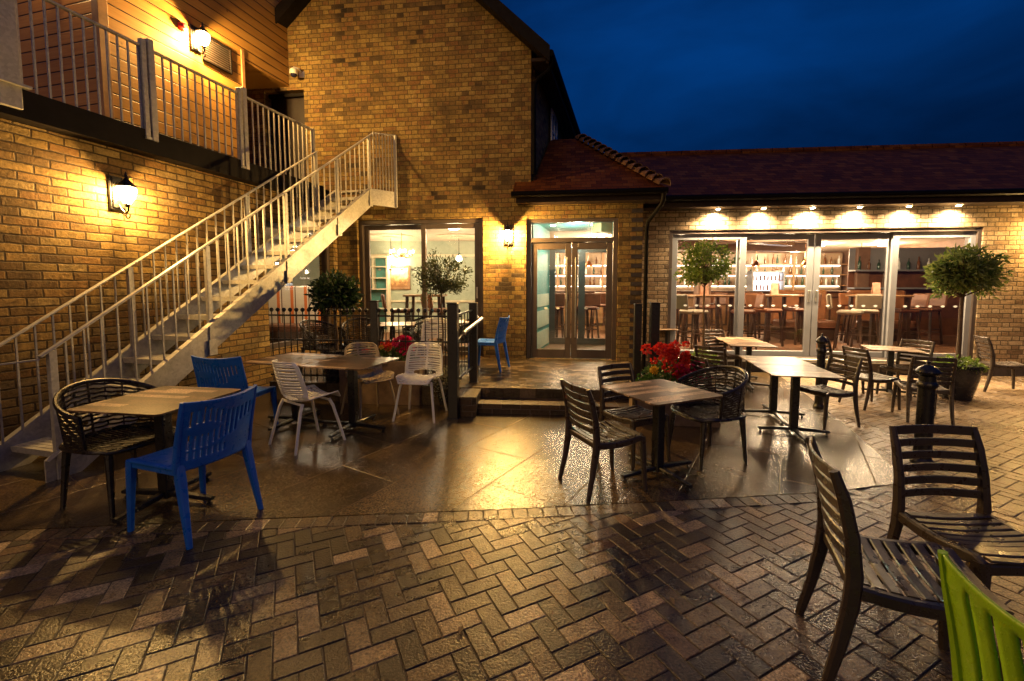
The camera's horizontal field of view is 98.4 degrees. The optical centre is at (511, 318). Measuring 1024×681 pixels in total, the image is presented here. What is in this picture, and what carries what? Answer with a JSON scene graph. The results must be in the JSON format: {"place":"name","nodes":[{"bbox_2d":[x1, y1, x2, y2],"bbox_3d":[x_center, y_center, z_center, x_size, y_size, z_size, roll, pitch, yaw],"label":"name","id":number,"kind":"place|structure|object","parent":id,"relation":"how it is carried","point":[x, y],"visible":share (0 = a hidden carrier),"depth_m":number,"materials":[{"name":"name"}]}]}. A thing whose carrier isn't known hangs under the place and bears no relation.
{"place":"outdoors","nodes":[
{"label":"outdoors","id":0,"kind":"place"},
{"bbox_2d":[0,369,892,530],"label":"concrete slab","id":1,"kind":"structure","parent":0,"point":[422,460],"depth_m":3.58,"materials":[{"name":"beige concrete"}]},
{"bbox_2d":[52,378,175,517],"bbox_3d":[-2.768,0.860,3.114,0.597,0.831,0.634,1,4,16],"label":"woven tub chair","id":2,"kind":"object","parent":1,"relation":"on","point":[108,443],"visible":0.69,"depth_m":3.03,"materials":[{"name":"black wicker"}]},
{"bbox_2d":[66,386,240,526],"bbox_3d":[-2.408,0.915,3.062,0.711,0.727,0.711,1,4,9],"label":"patio table","id":3,"kind":"object","parent":1,"relation":"on","point":[160,405],"visible":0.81,"depth_m":3.02,"materials":[{"name":"laminate"}]},
{"bbox_2d":[125,385,263,549],"bbox_3d":[-1.997,0.874,2.797,0.591,0.854,0.503,1,4,19],"label":"blue chair","id":4,"kind":"object","parent":1,"relation":"on","point":[180,457],"visible":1,"depth_m":2.66,"materials":[{"name":"plastic"}]},
{"bbox_2d":[0,132,397,482],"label":"staircase","id":5,"kind":"structure","parent":1,"relation":"on","point":[32,439],"depth_m":4.75,"materials":[{"name":"white metal"}]},
{"bbox_2d":[191,355,278,438],"bbox_3d":[-2.734,0.758,4.382,0.503,0.854,0.591,0,4,5],"label":"blue chair","id":6,"kind":"object","parent":1,"relation":"on","point":[206,372],"visible":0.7,"depth_m":4.13,"materials":[{"name":"plastic"}]},
{"bbox_2d":[243,352,341,432],"bbox_3d":[-2.351,0.792,4.805,0.742,0.716,0.742,1,4,16],"label":"patio table","id":7,"kind":"object","parent":1,"relation":"on","point":[298,359],"visible":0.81,"depth_m":4.77,"materials":[{"name":"brown wood"}]},
{"bbox_2d":[268,359,345,455],"bbox_3d":[-1.971,0.783,4.193,0.494,0.830,0.552,3,5,36],"label":"white shell chair","id":8,"kind":"object","parent":1,"relation":"on","point":[302,392],"visible":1,"depth_m":3.99,"materials":[{"name":"beige plastic"}]},
{"bbox_2d":[300,355,398,439],"bbox_3d":[-1.659,0.807,4.607,0.742,0.716,0.742,1,4,16],"label":"patio table","id":9,"kind":"object","parent":1,"relation":"on","point":[352,365],"visible":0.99,"depth_m":4.57,"materials":[{"name":"brown wood"}]},
{"bbox_2d":[268,300,462,384],"bbox_3d":[-1.895,0.430,5.644,2.565,1.315,0.108,0,4,5],"label":"iron fence","id":10,"kind":"object","parent":1,"relation":"on","point":[375,315],"visible":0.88,"depth_m":5.61,"materials":[{"name":"black metal"}]},
{"bbox_2d":[340,342,399,418],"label":"beige shell chair","id":11,"kind":"object","parent":1,"relation":"on","point":[376,376],"visible":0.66,"depth_m":5.17,"materials":[{"name":"plastic"}]},
{"bbox_2d":[339,357,426,405],"bbox_3d":[-1.659,0.803,5.729,1.050,0.560,0.340,0,4,6],"label":"planter trough","id":12,"kind":"object","parent":1,"relation":"on","point":[397,367],"visible":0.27,"depth_m":5.56,"materials":[{"name":"wood"}]},
{"bbox_2d":[353,335,418,368],"bbox_3d":[-1.655,0.422,5.702,0.992,0.445,0.440,0,4,0],"label":"flowering plant","id":13,"kind":"object","parent":12,"relation":"in","point":[388,345],"visible":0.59,"depth_m":5.61,"materials":[{"name":"red plant"}]},
{"bbox_2d":[392,342,447,422],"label":"white shell chair","id":14,"kind":"object","parent":1,"relation":"on","point":[409,377],"visible":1,"depth_m":5.21,"materials":[{"name":"beige plastic"}]},
{"bbox_2d":[446,302,460,419],"bbox_3d":[-0.660,0.481,4.969,0.134,1.312,0.134,0,4,5],"label":"gate post","id":15,"kind":"object","parent":1,"relation":"on","point":[453,354],"visible":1,"depth_m":4.92,"materials":[{"name":"black metal"}]},
{"bbox_2d":[270,356,642,404],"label":"terrace","id":16,"kind":"structure","parent":1,"relation":"on","point":[527,378],"depth_m":5.95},
{"bbox_2d":[299,319,345,380],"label":"woven tub chair","id":17,"kind":"object","parent":16,"relation":"on","point":[319,345],"visible":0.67,"depth_m":6.22,"materials":[{"name":"black wicker"}]},
{"bbox_2d":[320,348,352,380],"bbox_3d":[-2.357,0.625,5.962,0.420,0.400,0.417,0,4,0],"label":"plant pot","id":18,"kind":"object","parent":16,"relation":"on","point":[332,371],"visible":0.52,"depth_m":5.83,"materials":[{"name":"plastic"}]},
{"bbox_2d":[303,267,363,349],"bbox_3d":[-2.372,-0.111,5.908,0.784,1.158,0.775,0,4,0],"label":"holly tree","id":19,"kind":"object","parent":18,"relation":"on","point":[337,290],"visible":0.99,"depth_m":5.75,"materials":[{"name":"green plant"}]},
{"bbox_2d":[341,317,384,355],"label":"woven tub chair","id":20,"kind":"object","parent":16,"relation":"on","point":[344,332],"visible":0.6,"depth_m":6.53,"materials":[{"name":"black wicker"}]},
{"bbox_2d":[414,317,446,354],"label":"white shell chair","id":21,"kind":"object","parent":16,"relation":"on","point":[423,331],"visible":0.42,"depth_m":6.57,"materials":[{"name":"beige plastic"}]},
{"bbox_2d":[429,352,447,379],"bbox_3d":[-0.945,0.651,6.014,0.357,0.340,0.354,0,4,0],"label":"plant pot","id":22,"kind":"object","parent":16,"relation":"on","point":[437,362],"visible":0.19,"depth_m":5.87,"materials":[{"name":"stone"}]},
{"bbox_2d":[412,249,473,353],"bbox_3d":[-0.947,-0.212,5.938,0.848,1.474,0.800,-2,5,-22],"label":"olive tree","id":23,"kind":"object","parent":22,"relation":"on","point":[439,282],"visible":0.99,"depth_m":5.84,"materials":[{"name":"green plant"}]},
{"bbox_2d":[468,303,478,382],"bbox_3d":[-0.500,0.320,5.739,0.124,1.042,0.124,0,4,5],"label":"gate post","id":24,"kind":"object","parent":16,"relation":"on","point":[473,375],"visible":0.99,"depth_m":5.70,"materials":[{"name":"black metal"}]},
{"bbox_2d":[459,309,472,378],"bbox_3d":[-0.575,0.301,5.386,0.020,0.790,0.634,1,4,12],"label":"side railing","id":25,"kind":"object","parent":24,"relation":"attached to","point":[465,372],"visible":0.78,"depth_m":5.40,"materials":[{"name":"black metal"}]},
{"bbox_2d":[468,315,509,371],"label":"blue chair","id":26,"kind":"object","parent":16,"relation":"on","point":[500,335],"visible":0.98,"depth_m":6.52,"materials":[{"name":"plastic"}]},
{"bbox_2d":[633,304,642,378],"bbox_3d":[1.600,0.332,5.639,0.114,1.032,0.114,0,4,5],"label":"gate post","id":27,"kind":"object","parent":16,"relation":"on","point":[637,334],"visible":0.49,"depth_m":5.59,"materials":[{"name":"black metal"}]},
{"bbox_2d":[648,302,660,375],"bbox_3d":[1.780,0.329,5.539,0.134,1.052,0.134,0,4,5],"label":"gate post","id":28,"kind":"object","parent":16,"relation":"on","point":[654,322],"visible":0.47,"depth_m":5.47,"materials":[{"name":"black metal"}]},
{"bbox_2d":[459,388,480,416],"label":"step cheek wall","id":29,"kind":"structure","parent":1,"relation":"on","point":[469,399],"depth_m":5.06,"materials":[{"name":"brick"}]},
{"bbox_2d":[478,397,628,415],"bbox_3d":[0.650,1.073,5.253,2.133,0.150,0.303,0,4,5],"label":"step","id":30,"kind":"object","parent":1,"relation":"on","point":[531,406],"visible":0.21,"depth_m":5.17,"materials":[{"name":"brick"}]},
{"bbox_2d":[558,378,646,503],"bbox_3d":[0.666,0.863,3.302,0.528,0.802,0.441,-2,5,-22],"label":"slatted chair","id":31,"kind":"object","parent":1,"relation":"on","point":[593,436],"visible":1,"depth_m":3.20,"materials":[{"name":"brown plastic"}]},
{"bbox_2d":[597,363,669,470],"bbox_3d":[1.048,0.830,3.873,0.432,0.785,0.517,-2,5,-28],"label":"slatted chair","id":32,"kind":"object","parent":1,"relation":"on","point":[633,413],"visible":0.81,"depth_m":3.91,"materials":[{"name":"brown plastic"}]},
{"bbox_2d":[601,379,722,490],"bbox_3d":[1.161,0.906,3.505,0.690,0.679,0.690,-2,5,-24],"label":"patio table","id":33,"kind":"object","parent":1,"relation":"on","point":[658,394],"visible":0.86,"depth_m":3.47,"materials":[{"name":"brown wood"}]},
{"bbox_2d":[629,381,721,427],"bbox_3d":[1.783,0.944,4.901,0.900,0.400,0.380,1,4,8],"label":"planter trough","id":34,"kind":"object","parent":1,"relation":"on","point":[680,420],"visible":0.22,"depth_m":4.72,"materials":[{"name":"stone"}]},
{"bbox_2d":[635,339,713,389],"bbox_3d":[1.779,0.521,4.857,0.905,0.604,0.520,0,4,0],"label":"flowering plant","id":35,"kind":"object","parent":34,"relation":"in","point":[670,354],"visible":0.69,"depth_m":4.73,"materials":[{"name":"red plant"}]},
{"bbox_2d":[670,365,748,470],"bbox_3d":[1.708,0.824,3.833,0.573,0.798,0.608,-1,4,-16],"label":"woven tub chair","id":36,"kind":"object","parent":1,"relation":"on","point":[706,414],"visible":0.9,"depth_m":3.79,"materials":[{"name":"black wicker"}]},
{"bbox_2d":[690,355,744,412],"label":"slatted chair","id":37,"kind":"object","parent":1,"relation":"on","point":[706,364],"visible":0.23,"depth_m":4.64,"materials":[{"name":"brown plastic"}]},
{"bbox_2d":[695,345,740,384],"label":"slatted chair","id":38,"kind":"object","parent":1,"relation":"on","point":[723,353],"visible":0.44,"depth_m":5.41,"materials":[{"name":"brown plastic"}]},
{"bbox_2d":[702,330,741,380],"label":"slatted chair","id":39,"kind":"object","parent":1,"relation":"on","point":[730,356],"visible":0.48,"depth_m":7.31,"materials":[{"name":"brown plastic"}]},
{"bbox_2d":[723,341,777,390],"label":"patio table","id":40,"kind":"object","parent":1,"relation":"on","point":[748,345],"visible":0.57,"depth_m":6.51,"materials":[{"name":"brown wood"}]},
{"bbox_2d":[739,355,815,419],"bbox_3d":[3.011,0.806,5.078,0.648,0.649,0.648,1,4,13],"label":"patio table","id":41,"kind":"object","parent":1,"relation":"on","point":[771,408],"visible":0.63,"depth_m":5.05,"materials":[{"name":"brown wood"}]},
{"bbox_2d":[753,364,845,443],"bbox_3d":[2.858,0.851,4.469,0.648,0.649,0.648,1,4,13],"label":"patio table","id":42,"kind":"object","parent":1,"relation":"on","point":[796,374],"visible":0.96,"depth_m":4.44,"materials":[{"name":"brown wood"}]},
{"bbox_2d":[813,333,828,408],"bbox_3d":[3.772,0.643,5.399,0.136,0.927,0.135,0,4,0],"label":"bollard","id":43,"kind":"object","parent":1,"relation":"on","point":[822,341],"visible":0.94,"depth_m":5.36,"materials":[{"name":"black metal"}]},
{"bbox_2d":[800,353,862,429],"bbox_3d":[3.443,0.781,4.815,0.489,0.742,0.409,-1,4,-12],"label":"slatted chair","id":44,"kind":"object","parent":1,"relation":"on","point":[826,391],"visible":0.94,"depth_m":4.73,"materials":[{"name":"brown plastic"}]},
{"bbox_2d":[0,373,1023,680],"bbox_3d":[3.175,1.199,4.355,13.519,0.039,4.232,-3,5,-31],"label":"block paving","id":45,"kind":"structure","parent":0,"point":[918,657],"depth_m":2.17,"materials":[{"name":"brown brick"}]},
{"bbox_2d":[0,0,339,440],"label":"timber building","id":46,"kind":"structure","parent":45,"relation":"on","point":[67,234],"depth_m":5.06,"materials":[{"name":"brick"}]},
{"bbox_2d":[107,171,137,218],"bbox_3d":[-3.949,-1.252,4.501,0.236,0.478,0.174,1,4,15],"label":"wall lantern","id":47,"kind":"object","parent":46,"relation":"attached to","point":[118,190],"depth_m":4.48,"materials":[{"name":"black metal"}]},
{"bbox_2d":[0,89,331,200],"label":"balcony","id":48,"kind":"structure","parent":46,"relation":"attached to","point":[49,114],"depth_m":4.51,"materials":[{"name":"metal"}]},
{"bbox_2d":[0,0,314,178],"bbox_3d":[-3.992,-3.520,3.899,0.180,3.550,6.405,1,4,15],"label":"balcony railing","id":49,"kind":"object","parent":48,"relation":"attached to","point":[12,85],"visible":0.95,"depth_m":4.56,"materials":[{"name":"grey metal"}]},
{"bbox_2d":[189,22,210,56],"bbox_3d":[-4.319,-3.869,6.140,0.236,0.478,0.174,1,4,15],"label":"wall lantern","id":50,"kind":"object","parent":46,"relation":"attached to","point":[196,33],"depth_m":6.12,"materials":[{"name":"white glass"}]},
{"bbox_2d":[201,36,232,74],"bbox_3d":[-4.330,-3.879,6.489,0.033,0.380,0.477,1,4,15],"label":"louvre vent","id":51,"kind":"object","parent":46,"relation":"attached to","point":[218,55],"visible":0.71,"depth_m":6.51,"materials":[{"name":"wood"}]},
{"bbox_2d":[266,221,331,348],"bbox_3d":[-3.508,-0.529,7.209,0.120,1.894,1.504,1,4,15],"label":"window","id":52,"kind":"structure","parent":46,"relation":"in","point":[325,259],"depth_m":7.82,"materials":[{"name":"brown metal"}]},
{"bbox_2d":[247,0,670,374],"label":"brick house","id":53,"kind":"structure","parent":45,"relation":"on","point":[467,103],"depth_m":7.62,"materials":[{"name":"brick"}]},
{"bbox_2d":[268,93,306,178],"bbox_3d":[-4.056,-3.157,8.144,0.770,1.855,0.130,1,4,7],"label":"upper door","id":54,"kind":"structure","parent":53,"relation":"in","point":[291,105],"depth_m":8.14,"materials":[{"name":"paint"}]},
{"bbox_2d":[359,218,483,355],"bbox_3d":[-1.622,-0.546,7.963,2.285,2.407,0.140,1,4,7],"label":"window","id":55,"kind":"structure","parent":53,"relation":"in","point":[365,227],"depth_m":7.88,"materials":[{"name":"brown metal"}]},
{"bbox_2d":[531,243,570,357],"bbox_3d":[0.671,-0.301,7.620,0.682,1.985,0.124,1,4,7],"label":"door","id":56,"kind":"structure","parent":53,"relation":"in","point":[535,352],"depth_m":7.63,"materials":[{"name":"brown metal"}]},
{"bbox_2d":[565,242,612,358],"bbox_3d":[1.304,-0.295,7.538,0.786,1.985,0.124,1,4,7],"label":"door","id":57,"kind":"structure","parent":53,"relation":"in","point":[575,353],"depth_m":7.54,"materials":[{"name":"glass"}]},
{"bbox_2d":[609,141,1023,376],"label":"restaurant wing","id":58,"kind":"structure","parent":45,"relation":"on","point":[972,193],"depth_m":7.55,"materials":[{"name":"beige brick"}]},
{"bbox_2d":[670,234,746,354],"bbox_3d":[3.443,-0.400,7.796,1.249,2.132,0.050,0,4,5],"label":"sliding door","id":59,"kind":"structure","parent":58,"relation":"in","point":[742,237],"depth_m":7.74,"materials":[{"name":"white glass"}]},
{"bbox_2d":[733,234,814,355],"bbox_3d":[4.586,-0.397,7.761,1.270,2.132,0.062,0,4,5],"label":"sliding door","id":60,"kind":"structure","parent":58,"relation":"in","point":[810,238],"depth_m":7.72,"materials":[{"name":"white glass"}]},
{"bbox_2d":[809,233,891,356],"bbox_3d":[5.869,-0.388,7.639,1.266,2.132,0.062,0,4,5],"label":"sliding door","id":61,"kind":"structure","parent":58,"relation":"in","point":[818,237],"depth_m":7.63,"materials":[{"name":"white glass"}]},
{"bbox_2d":[884,232,975,358],"bbox_3d":[7.048,-0.375,7.451,1.277,2.132,0.050,0,4,5],"label":"sliding door","id":62,"kind":"structure","parent":58,"relation":"in","point":[971,236],"depth_m":7.43,"materials":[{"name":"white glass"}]},
{"bbox_2d":[838,346,900,410],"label":"slatted chair","id":63,"kind":"object","parent":45,"relation":"on","point":[870,377],"visible":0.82,"depth_m":5.36,"materials":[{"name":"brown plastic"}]},
{"bbox_2d":[860,345,925,396],"bbox_3d":[5.233,0.734,6.117,0.606,0.640,0.606,2,5,27],"label":"patio table","id":64,"kind":"object","parent":45,"relation":"on","point":[891,350],"visible":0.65,"depth_m":6.08,"materials":[{"name":"brown wood"}]},
{"bbox_2d":[876,339,934,400],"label":"slatted chair","id":65,"kind":"object","parent":45,"relation":"on","point":[897,368],"visible":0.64,"depth_m":6.09,"materials":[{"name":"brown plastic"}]},
{"bbox_2d":[795,435,1020,680],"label":"slatted chair","id":66,"kind":"object","parent":45,"relation":"on","point":[847,542],"visible":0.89,"depth_m":1.63,"materials":[{"name":"brown plastic"}]},
{"bbox_2d":[891,356,957,424],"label":"slatted chair","id":67,"kind":"object","parent":45,"relation":"on","point":[909,386],"visible":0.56,"depth_m":4.77,"materials":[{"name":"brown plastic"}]},
{"bbox_2d":[909,361,942,462],"bbox_3d":[3.475,0.792,3.714,0.178,0.877,0.176,0,4,0],"label":"bollard","id":68,"kind":"object","parent":45,"relation":"on","point":[927,384],"visible":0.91,"depth_m":3.67,"materials":[{"name":"black metal"}]},
{"bbox_2d":[877,424,1023,669],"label":"slatted chair","id":69,"kind":"object","parent":45,"relation":"on","point":[969,538],"visible":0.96,"depth_m":2.11,"materials":[{"name":"brown plastic"}]},
{"bbox_2d":[932,361,984,400],"bbox_3d":[5.947,0.839,5.913,0.504,0.460,0.500,0,4,0],"label":"plant pot","id":70,"kind":"object","parent":45,"relation":"on","point":[967,380],"visible":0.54,"depth_m":5.73,"materials":[{"name":"stone"}]},
{"bbox_2d":[933,354,989,373],"bbox_3d":[5.941,0.592,5.897,0.628,0.250,0.578,0,4,0],"label":"ground cover plant","id":71,"kind":"object","parent":70,"relation":"in","point":[966,361],"visible":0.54,"depth_m":5.78,"materials":[{"name":"green plant"}]},
{"bbox_2d":[921,242,1013,363],"bbox_3d":[5.936,-0.190,5.839,0.867,1.684,0.849,-1,4,-15],"label":"photinia tree","id":72,"kind":"object","parent":70,"relation":"on","point":[959,272],"visible":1,"depth_m":5.67,"materials":[{"name":"green plant"}]},
{"bbox_2d":[937,549,1023,680],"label":"green chair","id":73,"kind":"object","parent":45,"relation":"on","point":[959,588],"visible":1,"depth_m":1.03,"materials":[{"name":"plastic"}]},
{"bbox_2d":[973,335,1023,391],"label":"slatted chair","id":74,"kind":"object","parent":45,"relation":"on","point":[993,364],"visible":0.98,"depth_m":6.28,"materials":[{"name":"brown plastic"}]},
{"bbox_2d":[266,227,964,251],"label":"ceiling","id":75,"kind":"structure","parent":0,"point":[837,245],"depth_m":11.67,"materials":[{"name":"paint"}]},
{"bbox_2d":[592,223,794,245],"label":"ceiling beam","id":76,"kind":"structure","parent":75,"relation":"attached to","point":[603,228],"depth_m":8.30,"materials":[{"name":"white wood"}]},
{"bbox_2d":[678,240,821,251],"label":"ceiling beam","id":77,"kind":"structure","parent":75,"relation":"attached to","point":[798,247],"depth_m":12.38,"materials":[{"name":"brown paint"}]},
{"bbox_2d":[381,330,956,356],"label":"floor","id":78,"kind":"structure","parent":0,"point":[948,345],"depth_m":9.46,"materials":[{"name":"brown wood"}]},
{"bbox_2d":[268,286,320,342],"bbox_3d":[-4.312,-0.061,9.405,2.000,1.250,0.670,-1,4,-8],"label":"striped bench","id":79,"kind":"object","parent":78,"relation":"on","point":[287,297],"visible":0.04,"depth_m":9.52,"materials":[{"name":"fabric"}]},
{"bbox_2d":[371,256,390,331],"bbox_3d":[-3.780,-0.654,12.014,0.900,2.050,0.300,0,4,0],"label":"shelf cupboard","id":80,"kind":"object","parent":78,"relation":"on","point":[380,282],"visible":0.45,"depth_m":12.07,"materials":[{"name":"beige paint"}]},
{"bbox_2d":[267,241,555,322],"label":"partition wall","id":81,"kind":"structure","parent":78,"relation":"on","point":[307,273],"depth_m":12.13,"materials":[{"name":"beige paint"}]},
{"bbox_2d":[281,254,474,329],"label":"partition trim","id":82,"kind":"structure","parent":81,"relation":"attached to","point":[438,255],"depth_m":12.10,"materials":[{"name":"beige paint"}]},
{"bbox_2d":[390,262,410,289],"bbox_3d":[-3.086,-1.152,12.057,0.584,0.743,0.159,0,4,0],"label":"framed picture","id":83,"kind":"object","parent":81,"relation":"attached to","point":[400,279],"visible":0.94,"depth_m":12.12,"materials":[{"name":"paper"}]},
{"bbox_2d":[577,293,600,337],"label":"bar stool","id":84,"kind":"object","parent":78,"relation":"on","point":[592,301],"visible":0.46,"depth_m":9.99,"materials":[{"name":"brown leather"}]},
{"bbox_2d":[676,294,709,349],"bbox_3d":[3.529,0.068,8.752,0.607,1.092,0.475,-2,4,-20],"label":"bar stool","id":85,"kind":"object","parent":78,"relation":"on","point":[681,300],"visible":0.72,"depth_m":8.61,"materials":[{"name":"wood"}]},
{"bbox_2d":[549,252,848,290],"bbox_3d":[5.850,-1.084,15.487,11.700,2.400,0.550,0,4,0],"label":"back bar","id":86,"kind":"object","parent":78,"relation":"on","point":[768,265],"visible":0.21,"depth_m":15.65,"materials":[{"name":"brown wood"}]},
{"bbox_2d":[746,271,784,290],"bbox_3d":[8.600,-0.733,15.012,1.100,1.730,0.350,0,4,0],"label":"drinks fridge","id":87,"kind":"object","parent":86,"relation":"in","point":[760,280],"visible":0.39,"depth_m":14.94,"materials":[{"name":"white glass"}]},
{"bbox_2d":[555,291,846,329],"bbox_3d":[5.900,-0.246,12.877,10.760,1.110,0.720,0,4,0],"label":"bar counter","id":88,"kind":"object","parent":78,"relation":"on","point":[831,313],"visible":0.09,"depth_m":12.62,"materials":[{"name":"brown wood"}]},
{"bbox_2d":[680,295,734,347],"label":"table","id":89,"kind":"object","parent":78,"relation":"on","point":[731,315],"visible":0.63,"depth_m":8.96,"materials":[{"name":"brown wood"}]},
{"bbox_2d":[699,292,727,336],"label":"bar stool","id":90,"kind":"object","parent":78,"relation":"on","point":[723,300],"visible":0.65,"depth_m":10.52,"materials":[{"name":"brown wood"}]},
{"bbox_2d":[726,294,766,349],"bbox_3d":[4.695,0.060,8.865,0.607,1.092,0.475,1,4,10],"label":"bar stool","id":91,"kind":"object","parent":78,"relation":"on","point":[760,299],"visible":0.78,"depth_m":8.71,"materials":[{"name":"brown wood"}]},
{"bbox_2d":[745,294,783,346],"bbox_3d":[5.275,0.031,9.264,0.607,1.092,0.475,-1,4,-10],"label":"bar stool","id":92,"kind":"object","parent":78,"relation":"on","point":[751,299],"visible":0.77,"depth_m":9.12,"materials":[{"name":"brown wood"}]},
{"bbox_2d":[749,294,804,343],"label":"table","id":93,"kind":"object","parent":78,"relation":"on","point":[784,296],"visible":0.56,"depth_m":9.45,"materials":[{"name":"brown wood"}]},
{"bbox_2d":[779,293,821,344],"bbox_3d":[6.276,0.007,9.583,0.607,1.092,0.475,0,4,-5],"label":"bar stool","id":94,"kind":"object","parent":78,"relation":"on","point":[797,310],"visible":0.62,"depth_m":9.47,"materials":[{"name":"brown wood"}]},
{"bbox_2d":[770,290,835,339],"bbox_3d":[6.913,-0.091,10.495,1.200,1.150,0.650,1,4,10],"label":"booth seat","id":95,"kind":"object","parent":78,"relation":"on","point":[825,327],"visible":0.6,"depth_m":10.57,"materials":[{"name":"beige leather"}]},
{"bbox_2d":[826,294,863,349],"bbox_3d":[6.492,0.078,8.628,0.607,1.092,0.475,4,5,40],"label":"bar stool","id":96,"kind":"object","parent":78,"relation":"on","point":[843,312],"visible":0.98,"depth_m":8.54,"materials":[{"name":"wood"}]},
{"bbox_2d":[838,293,875,342],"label":"bar stool","id":97,"kind":"object","parent":78,"relation":"on","point":[843,299],"visible":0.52,"depth_m":10.15,"materials":[{"name":"beige leather"}]},
{"bbox_2d":[854,247,870,289],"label":"column","id":98,"kind":"structure","parent":78,"relation":"on","point":[861,279],"depth_m":11.19,"materials":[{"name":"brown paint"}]},
{"bbox_2d":[847,294,882,346],"bbox_3d":[7.162,0.053,8.962,0.475,1.092,0.607,2,5,30],"label":"bar stool","id":99,"kind":"object","parent":78,"relation":"on","point":[869,301],"visible":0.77,"depth_m":8.77,"materials":[{"name":"leather"}]},
{"bbox_2d":[844,295,913,346],"bbox_3d":[7.750,0.037,9.378,0.840,1.062,0.760,0,4,0],"label":"table","id":100,"kind":"object","parent":78,"relation":"on","point":[906,319],"visible":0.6,"depth_m":9.07,"materials":[{"name":"brown wood"}]},
{"bbox_2d":[845,290,916,340],"bbox_3d":[8.613,-0.076,10.296,1.200,1.150,0.650,1,4,10],"label":"booth seat","id":101,"kind":"object","parent":78,"relation":"on","point":[899,302],"visible":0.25,"depth_m":10.35,"materials":[{"name":"beige leather"}]},
{"bbox_2d":[844,247,962,335],"bbox_3d":[9.970,-0.658,11.007,2.800,2.200,0.310,1,4,8],"label":"gantry shelf","id":102,"kind":"object","parent":78,"relation":"on","point":[911,281],"visible":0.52,"depth_m":11.09,"materials":[{"name":"brown wood"}]},
{"bbox_2d":[880,294,930,345],"bbox_3d":[8.226,0.034,9.221,0.607,1.092,0.475,0,4,5],"label":"bar stool","id":103,"kind":"object","parent":78,"relation":"on","point":[922,300],"visible":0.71,"depth_m":9.05,"materials":[{"name":"brown leather"}]},
{"bbox_2d":[910,293,947,344],"bbox_3d":[9.071,0.002,9.652,0.607,1.092,0.475,-2,4,-20],"label":"bar stool","id":104,"kind":"object","parent":78,"relation":"on","point":[936,302],"visible":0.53,"depth_m":9.52,"materials":[{"name":"brown wood"}]},
{"bbox_2d":[500,0,1023,152],"label":"sky","id":105,"kind":"structure","parent":0,"point":[638,75],"materials":[{"name":"blue"}]},
{"bbox_2d":[604,239,964,290],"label":"back wall","id":106,"kind":"structure","parent":0,"point":[952,243],"depth_m":13.28,"materials":[{"name":"brown paint"}]},
{"bbox_3d":[2.836,0.809,6.595,0.399,0.420,0.396,0,4,0],"label":"plant pot","id":107,"kind":"object","parent":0,"visible":0},
{"bbox_2d":[673,234,740,357],"bbox_3d":[2.808,-0.293,6.516,0.915,1.870,0.928,0,4,0],"label":"bay tree","id":108,"kind":"object","parent":107,"relation":"on","point":[694,273],"visible":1,"depth_m":6.38,"materials":[{"name":"green plant"}]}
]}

